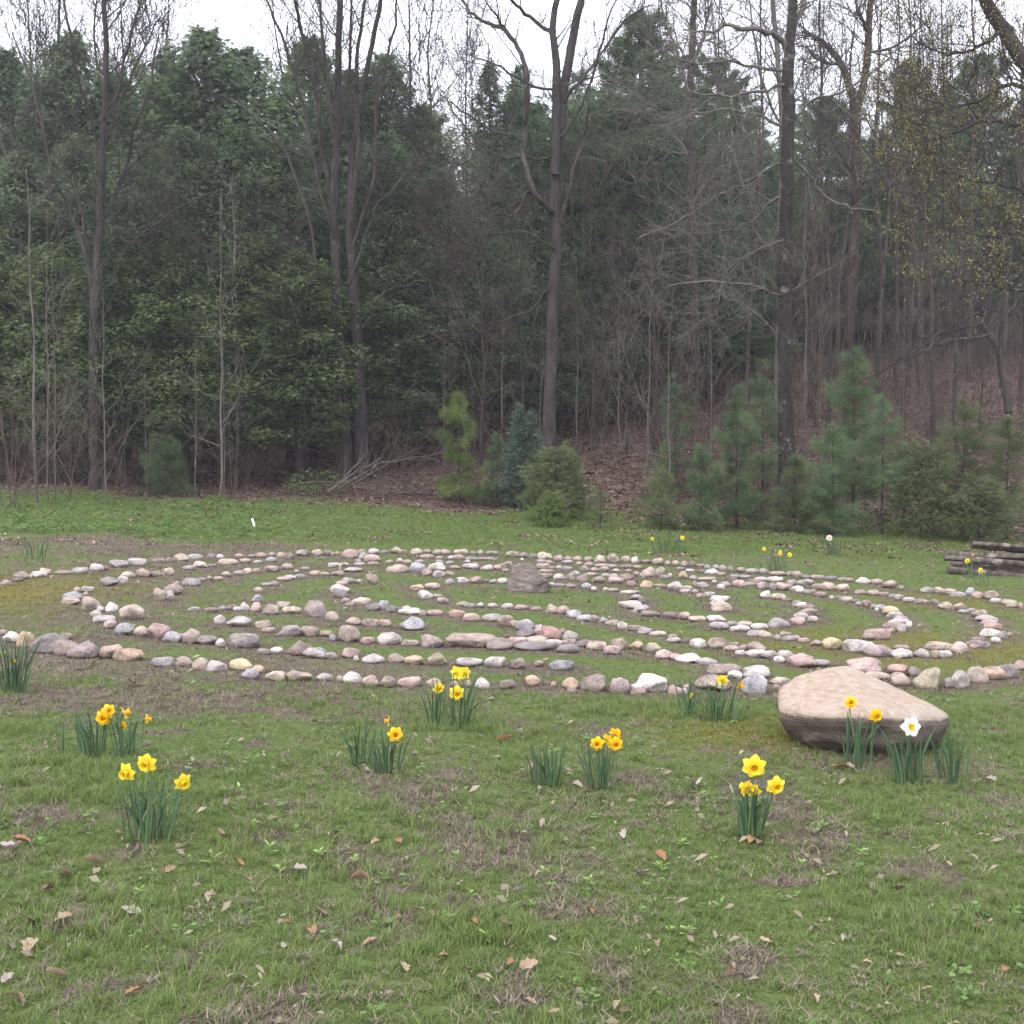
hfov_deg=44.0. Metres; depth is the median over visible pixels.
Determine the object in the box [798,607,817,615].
stone
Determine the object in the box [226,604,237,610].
stone
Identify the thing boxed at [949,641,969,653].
stone
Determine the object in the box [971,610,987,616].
stone
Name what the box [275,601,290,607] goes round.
stone
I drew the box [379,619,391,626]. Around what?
stone
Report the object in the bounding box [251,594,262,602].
stone
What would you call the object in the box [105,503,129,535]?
dry stalk
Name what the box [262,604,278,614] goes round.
stone
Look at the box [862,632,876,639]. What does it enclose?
stone
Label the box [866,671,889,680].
stone
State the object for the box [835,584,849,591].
stone
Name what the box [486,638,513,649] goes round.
stone
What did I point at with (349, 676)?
stone
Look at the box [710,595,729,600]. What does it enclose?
stone
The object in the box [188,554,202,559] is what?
stone
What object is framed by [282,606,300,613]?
stone
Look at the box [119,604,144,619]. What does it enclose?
stone
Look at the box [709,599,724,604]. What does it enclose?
stone
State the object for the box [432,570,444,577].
stone
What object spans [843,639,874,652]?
stone
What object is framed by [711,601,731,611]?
stone
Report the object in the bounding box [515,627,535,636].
stone
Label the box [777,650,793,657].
stone
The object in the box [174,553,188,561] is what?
stone
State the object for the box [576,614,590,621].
stone
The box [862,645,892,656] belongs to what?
stone
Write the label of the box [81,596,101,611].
stone
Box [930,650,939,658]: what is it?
stone
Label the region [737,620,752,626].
stone
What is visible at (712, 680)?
stone
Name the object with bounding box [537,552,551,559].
stone
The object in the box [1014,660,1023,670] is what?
stone
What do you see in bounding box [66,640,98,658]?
stone
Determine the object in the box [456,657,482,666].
stone
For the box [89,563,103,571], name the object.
stone
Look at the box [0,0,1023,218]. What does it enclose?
sky
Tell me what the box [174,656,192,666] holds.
stone
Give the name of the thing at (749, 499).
young pine
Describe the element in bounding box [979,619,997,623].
stone
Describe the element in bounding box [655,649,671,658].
stone
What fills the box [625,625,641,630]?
stone
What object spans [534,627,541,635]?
stone
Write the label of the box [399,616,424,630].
stone
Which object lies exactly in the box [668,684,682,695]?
stone
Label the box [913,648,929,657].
stone
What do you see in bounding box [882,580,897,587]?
stone
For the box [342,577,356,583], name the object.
stone
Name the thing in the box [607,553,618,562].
stone
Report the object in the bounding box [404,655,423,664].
stone
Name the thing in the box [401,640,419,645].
stone
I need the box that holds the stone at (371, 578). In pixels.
[366,574,377,584]
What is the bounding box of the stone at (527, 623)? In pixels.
[516,619,534,629]
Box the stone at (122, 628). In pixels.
[114,623,134,635]
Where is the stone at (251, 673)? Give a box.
[241,668,259,678]
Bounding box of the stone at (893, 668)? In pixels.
[887,664,908,673]
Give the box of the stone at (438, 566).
[427,562,445,569]
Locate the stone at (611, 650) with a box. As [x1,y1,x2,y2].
[603,645,620,654]
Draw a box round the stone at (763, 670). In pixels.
[742,665,769,677]
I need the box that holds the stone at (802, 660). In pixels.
[786,653,815,666]
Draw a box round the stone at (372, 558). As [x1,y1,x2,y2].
[364,554,379,562]
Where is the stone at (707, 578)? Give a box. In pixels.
[697,577,716,580]
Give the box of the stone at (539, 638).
[526,635,546,642]
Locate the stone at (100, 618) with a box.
[92,615,115,622]
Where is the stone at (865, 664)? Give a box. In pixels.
[846,657,881,672]
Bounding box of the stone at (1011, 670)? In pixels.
[999,664,1018,677]
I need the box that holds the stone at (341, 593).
[334,589,347,597]
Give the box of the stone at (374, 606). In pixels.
[365,603,379,610]
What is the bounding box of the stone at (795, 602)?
[791,600,801,606]
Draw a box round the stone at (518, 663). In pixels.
[508,657,525,668]
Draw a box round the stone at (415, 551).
[410,548,422,554]
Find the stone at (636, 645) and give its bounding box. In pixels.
[628,641,643,650]
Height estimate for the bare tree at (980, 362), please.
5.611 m
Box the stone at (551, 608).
[546,604,556,613]
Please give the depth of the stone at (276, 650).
9.19 m
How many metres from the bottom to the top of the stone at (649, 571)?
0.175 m
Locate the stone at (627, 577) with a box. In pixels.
[618,573,633,580]
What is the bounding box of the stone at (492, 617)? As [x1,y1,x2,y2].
[481,614,499,621]
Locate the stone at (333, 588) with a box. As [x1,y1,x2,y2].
[329,584,349,592]
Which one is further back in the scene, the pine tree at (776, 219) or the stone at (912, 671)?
the pine tree at (776, 219)
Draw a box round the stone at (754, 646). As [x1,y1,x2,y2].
[745,642,766,650]
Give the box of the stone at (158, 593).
[153,588,166,600]
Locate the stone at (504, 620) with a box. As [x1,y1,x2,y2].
[497,615,512,626]
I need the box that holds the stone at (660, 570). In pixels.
[655,567,664,575]
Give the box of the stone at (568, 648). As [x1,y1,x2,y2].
[556,644,579,652]
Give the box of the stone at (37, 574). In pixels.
[31,571,46,577]
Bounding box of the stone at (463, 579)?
[457,577,468,582]
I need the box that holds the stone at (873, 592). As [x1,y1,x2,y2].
[866,589,878,595]
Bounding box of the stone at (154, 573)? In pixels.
[149,571,161,576]
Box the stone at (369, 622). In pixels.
[362,618,378,626]
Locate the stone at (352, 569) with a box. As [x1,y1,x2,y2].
[343,567,361,571]
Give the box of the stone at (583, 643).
[576,639,590,646]
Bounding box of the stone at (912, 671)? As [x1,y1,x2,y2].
[907,666,921,676]
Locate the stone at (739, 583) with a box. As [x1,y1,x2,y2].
[732,580,746,587]
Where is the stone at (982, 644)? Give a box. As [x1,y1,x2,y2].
[965,640,989,648]
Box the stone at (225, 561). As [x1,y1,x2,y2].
[218,558,238,564]
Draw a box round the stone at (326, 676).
[315,673,333,680]
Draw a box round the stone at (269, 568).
[263,565,278,571]
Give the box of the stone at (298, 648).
[286,641,312,655]
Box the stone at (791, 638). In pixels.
[781,635,800,640]
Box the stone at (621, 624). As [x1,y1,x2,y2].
[617,621,626,628]
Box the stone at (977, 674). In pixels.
[967,666,988,683]
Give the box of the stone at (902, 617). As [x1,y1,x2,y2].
[893,615,908,619]
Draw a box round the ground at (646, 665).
[0,295,1023,1023]
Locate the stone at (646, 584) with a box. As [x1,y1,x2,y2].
[640,580,652,587]
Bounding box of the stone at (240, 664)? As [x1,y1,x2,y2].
[229,658,252,670]
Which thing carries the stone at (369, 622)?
on the ground at (646, 665)
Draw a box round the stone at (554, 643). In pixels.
[544,639,561,649]
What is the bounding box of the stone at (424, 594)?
[418,590,432,599]
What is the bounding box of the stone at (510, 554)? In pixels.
[505,551,518,557]
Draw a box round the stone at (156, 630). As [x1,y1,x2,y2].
[146,623,171,638]
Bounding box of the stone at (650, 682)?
[631,673,666,692]
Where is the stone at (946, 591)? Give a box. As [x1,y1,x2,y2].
[942,589,955,594]
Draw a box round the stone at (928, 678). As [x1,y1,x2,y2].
[912,667,940,689]
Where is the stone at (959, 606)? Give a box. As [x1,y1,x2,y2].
[952,603,965,609]
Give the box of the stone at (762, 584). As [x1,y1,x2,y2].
[757,581,767,588]
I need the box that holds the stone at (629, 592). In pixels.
[620,590,638,593]
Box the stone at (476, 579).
[469,576,482,583]
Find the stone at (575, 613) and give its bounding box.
[566,609,580,617]
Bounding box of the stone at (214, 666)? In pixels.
[206,660,227,671]
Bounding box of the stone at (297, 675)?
[286,670,311,680]
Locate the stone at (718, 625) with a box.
[709,621,728,629]
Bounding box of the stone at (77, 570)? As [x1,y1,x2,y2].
[72,567,88,573]
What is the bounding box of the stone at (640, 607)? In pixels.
[634,604,648,611]
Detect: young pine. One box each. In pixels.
[137,432,196,495]
[430,390,489,503]
[472,430,520,506]
[627,466,684,530]
[642,371,711,495]
[678,443,726,530]
[700,380,777,528]
[732,356,789,514]
[766,452,815,532]
[786,478,849,535]
[797,343,911,529]
[797,421,875,535]
[838,391,927,533]
[916,393,1001,532]
[965,411,1023,538]
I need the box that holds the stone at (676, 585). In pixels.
[667,581,683,590]
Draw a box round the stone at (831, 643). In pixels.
[822,637,842,649]
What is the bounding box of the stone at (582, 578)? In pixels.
[576,573,587,581]
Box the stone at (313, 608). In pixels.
[304,600,326,617]
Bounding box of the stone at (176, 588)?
[163,584,182,594]
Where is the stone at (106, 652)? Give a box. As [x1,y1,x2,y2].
[99,644,122,658]
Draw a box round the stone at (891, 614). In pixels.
[886,612,903,617]
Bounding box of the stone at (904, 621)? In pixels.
[888,618,908,623]
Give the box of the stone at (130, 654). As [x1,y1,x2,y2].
[112,648,144,661]
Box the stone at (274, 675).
[265,671,284,681]
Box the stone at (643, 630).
[637,627,652,634]
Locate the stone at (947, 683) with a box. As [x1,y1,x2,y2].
[943,677,953,688]
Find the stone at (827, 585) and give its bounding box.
[820,582,834,590]
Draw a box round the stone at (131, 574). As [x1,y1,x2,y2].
[121,571,135,577]
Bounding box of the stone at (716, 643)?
[707,637,728,649]
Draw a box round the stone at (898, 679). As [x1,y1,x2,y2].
[890,672,912,686]
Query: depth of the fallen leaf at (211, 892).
4.16 m
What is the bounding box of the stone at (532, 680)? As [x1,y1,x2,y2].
[525,675,541,686]
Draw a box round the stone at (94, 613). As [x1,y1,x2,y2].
[90,610,101,617]
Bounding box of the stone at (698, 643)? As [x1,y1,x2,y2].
[689,638,706,648]
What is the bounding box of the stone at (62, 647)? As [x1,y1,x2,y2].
[53,639,77,655]
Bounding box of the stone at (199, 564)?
[193,561,207,567]
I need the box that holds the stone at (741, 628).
[730,625,749,631]
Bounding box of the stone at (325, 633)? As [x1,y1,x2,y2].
[319,630,332,636]
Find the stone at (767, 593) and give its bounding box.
[760,590,770,597]
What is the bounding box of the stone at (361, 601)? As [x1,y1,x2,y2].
[351,597,371,604]
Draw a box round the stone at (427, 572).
[422,568,432,575]
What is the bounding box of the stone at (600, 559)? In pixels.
[594,555,605,562]
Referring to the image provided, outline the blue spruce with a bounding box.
[485,402,553,509]
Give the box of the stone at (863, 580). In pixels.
[855,577,870,583]
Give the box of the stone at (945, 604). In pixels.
[937,601,951,608]
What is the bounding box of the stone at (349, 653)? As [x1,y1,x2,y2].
[341,648,360,658]
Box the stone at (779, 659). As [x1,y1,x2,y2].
[773,656,785,663]
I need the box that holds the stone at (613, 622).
[605,619,618,625]
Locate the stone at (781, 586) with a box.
[775,582,792,590]
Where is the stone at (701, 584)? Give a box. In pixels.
[693,582,708,587]
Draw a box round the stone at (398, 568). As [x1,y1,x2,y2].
[385,564,409,572]
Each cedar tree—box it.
[0,29,164,466]
[0,45,81,464]
[0,72,97,462]
[0,132,144,473]
[0,149,80,475]
[0,227,82,442]
[0,242,141,482]
[17,234,200,484]
[25,74,170,464]
[55,148,214,477]
[62,20,315,471]
[77,124,273,478]
[84,50,224,466]
[98,226,274,483]
[128,122,335,478]
[152,44,346,456]
[166,232,330,485]
[199,248,383,482]
[200,135,376,473]
[218,33,372,455]
[280,49,488,444]
[280,62,428,450]
[301,132,468,458]
[325,236,496,465]
[341,103,502,433]
[365,166,524,449]
[379,227,560,446]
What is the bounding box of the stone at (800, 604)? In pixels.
[794,602,806,607]
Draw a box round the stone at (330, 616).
[325,611,338,621]
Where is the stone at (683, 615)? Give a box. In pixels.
[677,612,689,619]
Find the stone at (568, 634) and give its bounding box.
[562,630,578,639]
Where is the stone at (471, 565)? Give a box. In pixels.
[462,563,479,568]
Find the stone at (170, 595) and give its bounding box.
[166,590,174,600]
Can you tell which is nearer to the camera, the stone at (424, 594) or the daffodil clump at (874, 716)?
the daffodil clump at (874, 716)
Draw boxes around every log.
[944,555,1015,561]
[945,550,1023,560]
[946,566,1023,576]
[951,561,1008,567]
[958,551,1023,559]
[963,558,1023,567]
[967,564,1023,573]
[971,541,1023,551]
[989,550,1023,553]
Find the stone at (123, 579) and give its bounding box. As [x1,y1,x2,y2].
[118,575,127,583]
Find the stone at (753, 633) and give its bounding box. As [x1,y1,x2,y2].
[747,630,758,636]
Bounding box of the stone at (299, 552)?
[295,549,309,555]
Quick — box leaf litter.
[0,364,1023,565]
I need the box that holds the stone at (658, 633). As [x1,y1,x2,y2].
[649,631,666,635]
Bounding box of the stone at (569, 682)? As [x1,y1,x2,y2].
[562,677,578,688]
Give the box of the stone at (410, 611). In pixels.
[398,608,420,614]
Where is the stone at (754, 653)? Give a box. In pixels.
[745,650,764,657]
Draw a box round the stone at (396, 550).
[390,547,401,553]
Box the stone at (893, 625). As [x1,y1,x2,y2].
[881,622,902,630]
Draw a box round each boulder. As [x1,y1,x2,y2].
[507,563,551,592]
[777,666,949,755]
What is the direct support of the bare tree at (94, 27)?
on the ground at (646, 665)
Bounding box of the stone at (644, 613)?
[640,610,659,616]
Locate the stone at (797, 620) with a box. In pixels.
[789,617,805,624]
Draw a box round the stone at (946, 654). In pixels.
[939,650,952,657]
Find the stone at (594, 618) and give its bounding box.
[589,615,600,621]
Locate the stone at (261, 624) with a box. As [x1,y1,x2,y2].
[255,620,271,628]
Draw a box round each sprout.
[133,885,144,896]
[199,850,222,867]
[264,839,277,855]
[272,864,285,873]
[312,847,326,859]
[350,853,358,866]
[443,910,452,921]
[479,929,491,942]
[529,899,538,908]
[540,865,549,875]
[583,874,594,884]
[654,858,670,872]
[665,925,675,931]
[676,837,689,848]
[679,925,696,936]
[859,848,867,856]
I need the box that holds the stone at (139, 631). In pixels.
[133,626,147,636]
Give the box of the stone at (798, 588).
[789,586,803,591]
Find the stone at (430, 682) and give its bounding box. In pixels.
[426,678,440,685]
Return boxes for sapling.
[0,139,88,503]
[3,194,96,502]
[10,220,92,500]
[49,312,106,492]
[58,264,155,505]
[124,329,171,498]
[158,168,267,501]
[172,286,223,494]
[191,158,278,487]
[197,264,259,501]
[197,316,264,483]
[420,332,461,494]
[481,266,539,475]
[525,325,559,447]
[557,233,610,455]
[590,274,647,475]
[594,219,680,497]
[617,222,698,504]
[674,185,746,478]
[775,142,856,484]
[792,253,862,494]
[863,252,939,485]
[878,250,954,473]
[923,239,969,475]
[966,282,1021,483]
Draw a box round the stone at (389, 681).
[379,676,394,687]
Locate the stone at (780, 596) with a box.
[771,593,785,599]
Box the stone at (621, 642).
[610,637,626,649]
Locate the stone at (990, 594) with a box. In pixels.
[982,590,998,598]
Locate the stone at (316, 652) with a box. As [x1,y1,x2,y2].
[302,647,327,658]
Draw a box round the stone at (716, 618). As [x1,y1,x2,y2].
[706,615,725,621]
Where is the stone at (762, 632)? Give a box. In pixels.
[758,630,772,637]
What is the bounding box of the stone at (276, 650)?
[270,647,282,653]
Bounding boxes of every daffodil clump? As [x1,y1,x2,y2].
[0,632,41,694]
[20,535,49,560]
[43,711,72,753]
[68,701,114,758]
[100,753,189,848]
[107,707,151,757]
[316,714,401,766]
[347,717,415,774]
[416,671,449,725]
[419,666,491,728]
[522,737,574,788]
[557,728,622,792]
[649,530,684,552]
[671,676,705,716]
[682,675,771,723]
[725,754,798,842]
[757,547,791,571]
[818,535,841,555]
[828,695,897,771]
[877,717,948,784]
[921,724,974,784]
[961,554,984,577]
[972,568,989,586]
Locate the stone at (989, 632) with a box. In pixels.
[978,628,1000,637]
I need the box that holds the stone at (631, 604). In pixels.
[618,600,641,608]
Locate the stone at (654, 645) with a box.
[646,642,660,650]
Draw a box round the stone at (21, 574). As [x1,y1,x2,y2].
[13,571,28,578]
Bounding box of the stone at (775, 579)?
[767,576,783,581]
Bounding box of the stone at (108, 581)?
[99,577,119,585]
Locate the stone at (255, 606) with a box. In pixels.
[250,602,261,611]
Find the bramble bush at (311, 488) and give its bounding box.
[272,463,361,498]
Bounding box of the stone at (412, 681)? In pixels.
[396,676,421,687]
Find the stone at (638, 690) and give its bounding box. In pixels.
[630,687,645,694]
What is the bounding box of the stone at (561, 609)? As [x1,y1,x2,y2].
[556,605,568,613]
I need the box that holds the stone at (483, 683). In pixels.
[475,677,489,689]
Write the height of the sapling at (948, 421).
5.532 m
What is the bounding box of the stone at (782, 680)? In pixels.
[770,677,789,684]
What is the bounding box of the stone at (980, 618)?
[974,615,998,621]
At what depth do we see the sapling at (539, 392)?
27.32 m
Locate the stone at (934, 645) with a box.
[923,641,946,649]
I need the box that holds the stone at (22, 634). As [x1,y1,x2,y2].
[16,631,35,647]
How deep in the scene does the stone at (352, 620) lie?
10.82 m
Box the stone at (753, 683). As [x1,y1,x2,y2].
[741,673,767,694]
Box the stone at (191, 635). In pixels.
[181,628,200,643]
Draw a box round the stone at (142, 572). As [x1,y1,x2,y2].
[135,568,150,577]
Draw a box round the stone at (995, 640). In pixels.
[990,637,1001,643]
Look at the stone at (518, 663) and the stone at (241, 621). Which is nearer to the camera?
the stone at (518, 663)
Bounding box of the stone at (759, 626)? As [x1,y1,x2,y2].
[750,623,768,629]
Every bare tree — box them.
[0,0,98,455]
[0,0,102,448]
[0,0,200,448]
[0,0,262,490]
[25,0,183,458]
[42,0,199,102]
[89,0,198,448]
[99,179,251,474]
[159,0,489,481]
[207,124,378,419]
[225,0,354,447]
[303,163,462,469]
[326,0,522,186]
[348,0,493,168]
[365,0,688,478]
[387,71,587,465]
[395,120,523,451]
[419,0,518,202]
[423,143,610,453]
[523,119,665,450]
[533,0,807,369]
[541,0,970,517]
[560,154,713,454]
[582,36,687,449]
[582,138,755,465]
[586,1,652,170]
[602,0,706,93]
[619,0,707,368]
[660,0,905,486]
[665,25,757,438]
[677,0,768,377]
[697,2,840,453]
[702,0,774,353]
[703,0,813,391]
[719,0,985,426]
[740,0,890,418]
[763,166,877,427]
[767,2,831,326]
[772,1,876,457]
[785,0,865,356]
[801,0,907,378]
[811,0,1023,332]
[814,2,875,168]
[828,0,975,444]
[828,0,986,394]
[832,239,1023,413]
[834,0,946,402]
[840,0,971,388]
[848,1,957,434]
[850,0,996,441]
[862,0,965,370]
[864,164,1023,381]
[893,0,1020,381]
[894,0,988,359]
[918,0,1017,452]
[924,1,985,305]
[934,208,1023,432]
[941,3,1023,366]
[948,0,1023,387]
[983,0,1023,400]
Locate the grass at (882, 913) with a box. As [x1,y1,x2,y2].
[0,485,1023,1023]
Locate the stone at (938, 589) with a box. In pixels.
[933,587,943,592]
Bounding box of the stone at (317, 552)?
[311,549,322,555]
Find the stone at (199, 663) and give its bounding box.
[192,657,208,670]
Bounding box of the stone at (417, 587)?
[410,584,423,590]
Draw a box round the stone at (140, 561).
[128,558,146,565]
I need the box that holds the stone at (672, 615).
[662,612,678,618]
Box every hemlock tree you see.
[423,275,543,440]
[452,57,576,368]
[460,166,590,431]
[477,64,592,376]
[487,102,619,401]
[506,271,625,432]
[527,216,639,414]
[566,293,689,419]
[583,185,689,392]
[640,244,728,381]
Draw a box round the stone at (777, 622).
[768,618,789,627]
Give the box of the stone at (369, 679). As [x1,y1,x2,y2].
[362,675,378,686]
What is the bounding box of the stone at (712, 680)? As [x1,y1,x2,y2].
[695,674,731,690]
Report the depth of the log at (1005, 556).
17.73 m
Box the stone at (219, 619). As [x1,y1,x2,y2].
[213,615,225,624]
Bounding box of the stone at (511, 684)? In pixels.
[499,680,516,688]
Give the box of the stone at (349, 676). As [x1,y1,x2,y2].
[343,671,361,683]
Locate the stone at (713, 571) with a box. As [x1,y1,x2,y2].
[704,568,718,573]
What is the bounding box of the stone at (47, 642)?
[30,633,68,653]
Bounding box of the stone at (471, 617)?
[463,613,480,621]
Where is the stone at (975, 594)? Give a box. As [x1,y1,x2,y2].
[972,591,982,597]
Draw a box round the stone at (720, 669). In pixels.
[706,663,741,675]
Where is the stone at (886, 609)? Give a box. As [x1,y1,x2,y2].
[882,606,899,614]
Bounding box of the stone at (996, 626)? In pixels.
[983,622,1001,629]
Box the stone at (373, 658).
[361,653,384,662]
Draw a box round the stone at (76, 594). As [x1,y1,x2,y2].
[62,591,82,598]
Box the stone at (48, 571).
[40,568,51,574]
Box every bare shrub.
[0,359,115,507]
[0,366,117,512]
[27,383,154,500]
[56,387,178,496]
[195,381,293,488]
[349,370,451,478]
[351,366,459,471]
[430,300,517,463]
[558,330,673,466]
[619,292,755,489]
[849,328,973,449]
[864,339,968,454]
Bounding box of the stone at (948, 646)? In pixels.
[945,643,952,649]
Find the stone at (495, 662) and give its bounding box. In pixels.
[484,656,505,667]
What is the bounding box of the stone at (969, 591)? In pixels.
[965,587,974,595]
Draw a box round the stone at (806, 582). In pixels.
[797,579,813,584]
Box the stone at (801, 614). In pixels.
[794,612,807,618]
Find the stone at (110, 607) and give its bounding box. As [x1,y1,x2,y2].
[104,602,117,612]
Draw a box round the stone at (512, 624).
[508,620,517,627]
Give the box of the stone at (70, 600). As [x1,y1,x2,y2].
[60,596,80,604]
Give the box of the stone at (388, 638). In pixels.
[377,632,401,644]
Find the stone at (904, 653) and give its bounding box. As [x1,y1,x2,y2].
[891,648,913,657]
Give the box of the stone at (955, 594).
[949,591,965,597]
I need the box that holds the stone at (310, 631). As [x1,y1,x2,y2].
[300,626,318,636]
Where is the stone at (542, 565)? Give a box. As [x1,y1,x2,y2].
[535,563,549,568]
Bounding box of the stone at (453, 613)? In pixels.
[448,609,465,617]
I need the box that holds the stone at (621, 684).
[609,677,629,694]
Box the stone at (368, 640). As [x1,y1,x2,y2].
[360,637,375,643]
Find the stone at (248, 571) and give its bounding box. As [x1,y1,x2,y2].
[242,568,253,573]
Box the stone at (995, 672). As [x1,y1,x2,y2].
[983,666,1007,679]
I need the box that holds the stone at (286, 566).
[280,563,293,569]
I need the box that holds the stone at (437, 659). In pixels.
[427,652,447,665]
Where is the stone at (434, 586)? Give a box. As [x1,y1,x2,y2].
[424,582,439,589]
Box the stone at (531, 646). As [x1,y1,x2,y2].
[514,641,550,650]
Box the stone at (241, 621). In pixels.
[226,616,251,626]
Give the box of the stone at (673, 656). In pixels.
[670,653,679,660]
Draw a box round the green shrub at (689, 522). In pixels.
[677,506,733,532]
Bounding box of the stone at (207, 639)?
[196,635,216,643]
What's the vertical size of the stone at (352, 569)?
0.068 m
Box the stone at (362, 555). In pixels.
[358,552,366,559]
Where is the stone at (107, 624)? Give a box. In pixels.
[103,620,116,628]
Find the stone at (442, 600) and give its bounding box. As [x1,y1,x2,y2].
[437,597,448,603]
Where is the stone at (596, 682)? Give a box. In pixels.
[580,674,607,692]
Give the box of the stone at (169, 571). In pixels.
[163,567,174,574]
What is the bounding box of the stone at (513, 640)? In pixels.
[508,637,518,644]
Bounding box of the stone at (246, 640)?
[227,633,259,648]
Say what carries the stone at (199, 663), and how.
on the ground at (646, 665)
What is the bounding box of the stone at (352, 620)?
[345,617,361,624]
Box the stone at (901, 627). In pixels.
[896,624,905,631]
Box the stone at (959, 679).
[951,670,969,688]
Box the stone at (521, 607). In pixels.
[514,604,529,609]
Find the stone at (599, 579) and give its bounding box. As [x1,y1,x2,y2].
[591,576,604,582]
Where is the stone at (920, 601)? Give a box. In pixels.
[914,598,927,603]
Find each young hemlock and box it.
[512,438,597,517]
[527,489,572,528]
[582,483,619,527]
[870,430,964,536]
[936,471,1023,543]
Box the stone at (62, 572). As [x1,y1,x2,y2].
[52,570,73,574]
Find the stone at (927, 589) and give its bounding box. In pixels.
[920,586,934,592]
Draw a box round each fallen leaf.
[0,840,21,849]
[1,972,13,981]
[5,990,25,1005]
[13,834,29,841]
[20,937,38,950]
[41,881,54,888]
[46,966,68,975]
[55,911,70,921]
[59,869,71,875]
[85,854,105,861]
[122,904,140,912]
[125,986,141,994]
[165,864,175,871]
[207,888,215,896]
[217,828,232,836]
[233,856,243,864]
[285,862,306,872]
[307,924,316,932]
[315,907,326,913]
[329,939,341,950]
[350,868,369,879]
[362,936,377,945]
[370,837,381,843]
[395,837,402,843]
[400,961,410,970]
[412,906,423,913]
[439,950,447,956]
[466,916,477,923]
[497,735,511,740]
[497,917,511,925]
[506,956,515,963]
[513,884,528,890]
[519,957,537,969]
[548,1008,560,1012]
[571,780,581,786]
[611,998,619,1009]
[619,828,626,837]
[619,1006,629,1011]
[632,869,650,873]
[653,938,660,945]
[655,849,665,859]
[688,777,701,783]
[698,826,708,831]
[724,968,735,975]
[747,834,758,841]
[759,936,774,942]
[811,993,819,1002]
[830,764,849,767]
[862,958,871,963]
[891,883,904,889]
[918,986,931,990]
[980,775,996,780]
[1001,964,1009,970]
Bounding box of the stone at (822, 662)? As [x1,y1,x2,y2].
[813,659,829,666]
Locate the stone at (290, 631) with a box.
[279,625,301,636]
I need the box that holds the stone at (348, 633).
[338,625,359,641]
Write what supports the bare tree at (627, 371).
on the ground at (646, 665)
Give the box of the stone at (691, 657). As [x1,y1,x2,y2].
[675,653,699,662]
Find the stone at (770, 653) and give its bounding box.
[760,650,776,658]
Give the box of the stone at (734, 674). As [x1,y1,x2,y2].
[727,670,741,678]
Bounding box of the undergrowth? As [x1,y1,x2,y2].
[0,290,1023,515]
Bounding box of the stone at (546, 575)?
[542,573,552,578]
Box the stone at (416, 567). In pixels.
[409,562,425,572]
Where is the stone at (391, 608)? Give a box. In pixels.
[386,605,397,612]
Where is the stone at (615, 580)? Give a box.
[607,577,623,583]
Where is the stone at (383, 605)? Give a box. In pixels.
[379,600,387,610]
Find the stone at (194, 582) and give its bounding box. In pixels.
[181,578,200,586]
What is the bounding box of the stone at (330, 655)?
[325,652,336,658]
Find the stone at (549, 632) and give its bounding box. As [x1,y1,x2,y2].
[539,625,561,639]
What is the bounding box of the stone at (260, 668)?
[252,665,264,673]
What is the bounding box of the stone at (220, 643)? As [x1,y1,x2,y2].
[215,638,225,647]
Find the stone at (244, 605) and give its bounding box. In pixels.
[240,602,249,610]
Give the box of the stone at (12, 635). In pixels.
[2,631,17,642]
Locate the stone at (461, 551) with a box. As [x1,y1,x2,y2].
[453,549,467,554]
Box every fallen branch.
[296,463,420,486]
[327,458,368,492]
[338,441,400,489]
[338,478,432,495]
[343,436,373,478]
[353,433,455,484]
[364,451,385,468]
[371,466,406,486]
[373,470,430,497]
[381,432,460,467]
[391,473,473,493]
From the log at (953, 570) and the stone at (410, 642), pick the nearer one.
the stone at (410, 642)
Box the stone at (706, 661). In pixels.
[694,657,717,665]
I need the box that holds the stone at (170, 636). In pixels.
[162,631,181,642]
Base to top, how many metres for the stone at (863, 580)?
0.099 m
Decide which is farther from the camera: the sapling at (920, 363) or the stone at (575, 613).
the sapling at (920, 363)
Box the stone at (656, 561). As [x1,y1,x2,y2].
[652,558,662,564]
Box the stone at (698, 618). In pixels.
[688,616,705,621]
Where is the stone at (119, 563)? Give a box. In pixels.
[109,560,128,567]
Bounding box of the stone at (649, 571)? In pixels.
[639,567,655,576]
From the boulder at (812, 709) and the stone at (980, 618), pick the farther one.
the stone at (980, 618)
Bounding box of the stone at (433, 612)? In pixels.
[426,610,442,615]
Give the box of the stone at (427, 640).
[421,634,444,647]
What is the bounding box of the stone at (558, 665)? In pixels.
[548,660,574,670]
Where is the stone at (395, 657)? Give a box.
[387,653,403,662]
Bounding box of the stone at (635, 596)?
[629,594,644,599]
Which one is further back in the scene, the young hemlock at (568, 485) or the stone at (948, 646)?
the young hemlock at (568, 485)
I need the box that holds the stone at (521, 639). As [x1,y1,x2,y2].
[515,637,526,642]
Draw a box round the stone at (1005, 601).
[999,599,1017,604]
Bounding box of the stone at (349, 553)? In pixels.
[340,549,358,557]
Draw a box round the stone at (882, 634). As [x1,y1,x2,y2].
[863,628,890,639]
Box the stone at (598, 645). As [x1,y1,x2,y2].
[586,641,606,650]
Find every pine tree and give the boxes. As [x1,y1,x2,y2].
[479,4,770,401]
[525,86,719,307]
[582,225,755,389]
[613,77,745,362]
[621,51,830,369]
[621,272,803,399]
[712,122,820,352]
[743,179,837,300]
[765,94,902,343]
[816,56,999,357]
[817,176,964,337]
[862,99,1003,338]
[899,50,1023,348]
[927,91,1023,351]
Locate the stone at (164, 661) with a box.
[150,657,176,666]
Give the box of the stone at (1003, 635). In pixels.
[999,631,1007,639]
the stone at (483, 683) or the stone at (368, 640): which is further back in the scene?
the stone at (368, 640)
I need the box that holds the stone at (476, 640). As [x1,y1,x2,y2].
[445,633,497,647]

